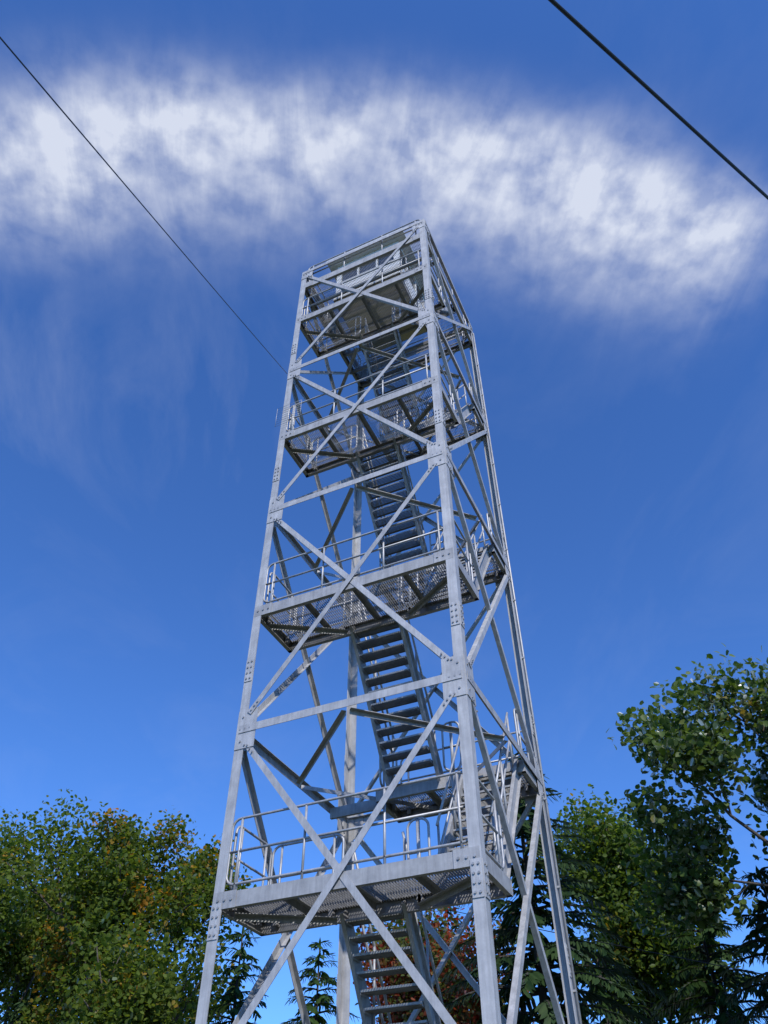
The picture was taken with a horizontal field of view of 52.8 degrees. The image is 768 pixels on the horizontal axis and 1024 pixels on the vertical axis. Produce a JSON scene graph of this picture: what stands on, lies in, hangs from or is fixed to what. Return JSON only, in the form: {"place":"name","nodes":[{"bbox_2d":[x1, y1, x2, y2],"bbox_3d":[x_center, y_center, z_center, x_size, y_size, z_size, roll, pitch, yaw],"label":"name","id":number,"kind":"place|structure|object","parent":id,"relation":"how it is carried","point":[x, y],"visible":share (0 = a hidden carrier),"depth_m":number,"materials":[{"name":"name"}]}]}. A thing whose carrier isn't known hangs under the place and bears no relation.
{"place":"outdoors","nodes":[
{"label":"outdoors","id":0,"kind":"place"},
{"bbox_2d":[0,989,39,1023],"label":"spruce tree","id":1,"kind":"object","parent":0,"point":[6,1018],"depth_m":27.81,"materials":[{"name":"green plant"}]},
{"bbox_2d":[0,809,43,976],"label":"maple tree","id":2,"kind":"object","parent":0,"point":[6,903],"depth_m":32.87,"materials":[{"name":"green plant"}]},
{"bbox_2d":[0,847,142,1023],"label":"ash tree","id":3,"kind":"object","parent":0,"point":[36,934],"depth_m":34.68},
{"bbox_2d":[56,979,98,1023],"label":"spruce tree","id":4,"kind":"object","parent":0,"point":[68,1018],"depth_m":26.73,"materials":[{"name":"green plant"}]},
{"bbox_2d":[156,925,185,1012],"bbox_3d":[-9.350,22.604,29.845,4.640,13.725,4.679,-18,-48,17],"label":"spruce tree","id":5,"kind":"object","parent":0,"point":[170,950],"depth_m":33.35,"materials":[{"name":"green plant"}]},
{"bbox_2d":[0,0,767,1023],"label":"sky","id":6,"kind":"structure","parent":0,"point":[607,268],"materials":[{"name":"blue"}]},
{"bbox_2d":[0,0,767,975],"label":"overhead cables","id":7,"kind":"object","parent":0,"point":[638,80],"visible":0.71,"depth_m":7.25,"materials":[{"name":"black rubber"}]},
{"bbox_2d":[195,219,578,1023],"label":"tower legs","id":8,"kind":"object","parent":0,"point":[485,947],"visible":0.88,"depth_m":13.19,"materials":[{"name":"grey metal"}]},
{"bbox_2d":[209,223,571,973],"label":"bolts","id":9,"kind":"object","parent":8,"relation":"attached to","point":[441,653],"visible":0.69,"depth_m":12.64,"materials":[{"name":"grey metal"}]},
{"bbox_2d":[213,233,576,991],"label":"tower platform frames","id":10,"kind":"structure","parent":8,"relation":"attached to","point":[421,869],"depth_m":14.17,"materials":[{"name":"grey metal"}]},
{"bbox_2d":[328,232,426,353],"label":"cab walls","id":11,"kind":"structure","parent":10,"relation":"on","point":[369,252],"depth_m":24.30,"materials":[{"name":"grey metal"}]},
{"bbox_2d":[327,228,434,298],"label":"cab roof","id":12,"kind":"structure","parent":11,"relation":"on","point":[374,240],"depth_m":24.50,"materials":[{"name":"grey metal"}]},
{"bbox_2d":[342,253,422,306],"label":"cab windows","id":13,"kind":"structure","parent":11,"relation":"in","point":[374,266],"depth_m":24.13,"materials":[{"name":"glass"}]},
{"bbox_2d":[335,275,426,353],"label":"cabin floor","id":14,"kind":"structure","parent":10,"relation":"on","point":[407,335],"depth_m":23.67,"materials":[{"name":"grey metal"}]},
{"bbox_2d":[237,242,531,922],"bbox_3d":[0.219,0.920,16.772,3.942,19.710,3.952,-18,-48,17],"label":"platform grating","id":15,"kind":"object","parent":10,"relation":"on","point":[340,899],"visible":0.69,"depth_m":14.80,"materials":[{"name":"grey metal"}]},
{"bbox_2d":[226,219,581,1023],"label":"tower railings","id":16,"kind":"object","parent":10,"relation":"attached to","point":[450,771],"visible":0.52,"depth_m":14.02,"materials":[{"name":"grey metal"}]},
{"bbox_2d":[339,301,521,1023],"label":"tower stairs","id":17,"kind":"structure","parent":10,"relation":"attached to","point":[356,957],"depth_m":14.29,"materials":[{"name":"grey metal"}]},
{"bbox_2d":[233,220,564,1023],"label":"cross bracing","id":18,"kind":"object","parent":8,"relation":"attached to","point":[271,970],"visible":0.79,"depth_m":13.74,"materials":[{"name":"grey metal"}]},
{"bbox_2d":[353,880,534,1023],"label":"red maple tree","id":19,"kind":"object","parent":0,"point":[470,1013],"depth_m":24.57,"materials":[{"name":"plant"}]},
{"bbox_2d":[437,907,472,1000],"bbox_3d":[2.732,21.350,28.279,7.230,13.400,7.256,-18,-48,17],"label":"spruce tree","id":20,"kind":"object","parent":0,"point":[449,913],"depth_m":32.46,"materials":[{"name":"green plant"}]},
{"bbox_2d":[606,643,767,936],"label":"oak tree","id":21,"kind":"object","parent":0,"point":[693,743],"depth_m":20.11,"materials":[{"name":"green plant"}]},
{"bbox_3d":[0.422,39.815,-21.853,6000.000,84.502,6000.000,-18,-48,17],"label":"ground","id":22,"kind":"structure","parent":0,"visible":0},
{"bbox_2d":[0,788,256,1023],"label":"maple tree","id":23,"kind":"object","parent":22,"relation":"on","point":[137,868],"depth_m":28.78,"materials":[{"name":"green plant"}]},
{"bbox_2d":[55,912,226,1023],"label":"tree","id":24,"kind":"object","parent":22,"relation":"on","point":[156,994],"depth_m":23.34,"materials":[{"name":"green plant"}]},
{"bbox_2d":[207,926,268,1023],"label":"spruce tree","id":25,"kind":"object","parent":22,"relation":"on","point":[231,991],"depth_m":27.36,"materials":[{"name":"green plant"}]},
{"bbox_2d":[281,938,359,1023],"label":"spruce tree","id":26,"kind":"object","parent":22,"relation":"on","point":[322,998],"depth_m":28.46,"materials":[{"name":"green plant"}]},
{"bbox_2d":[423,747,666,1023],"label":"conifer tree","id":27,"kind":"object","parent":22,"relation":"on","point":[531,982],"depth_m":20.94,"materials":[{"name":"green plant"}]},
{"bbox_2d":[578,929,659,1023],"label":"hemlock tree","id":28,"kind":"object","parent":22,"relation":"on","point":[611,979],"depth_m":24.33,"materials":[{"name":"green plant"}]},
{"bbox_2d":[536,784,740,1023],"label":"maple tree","id":29,"kind":"object","parent":22,"relation":"on","point":[651,968],"depth_m":27.30,"materials":[{"name":"green plant"}]},
{"bbox_2d":[650,900,767,1023],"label":"hemlock tree","id":30,"kind":"object","parent":22,"relation":"on","point":[709,938],"depth_m":23.33,"materials":[{"name":"green plant"}]},
{"bbox_2d":[717,866,767,1023],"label":"hemlock tree","id":31,"kind":"object","parent":22,"relation":"on","point":[761,930],"depth_m":20.41,"materials":[{"name":"green plant"}]}
]}

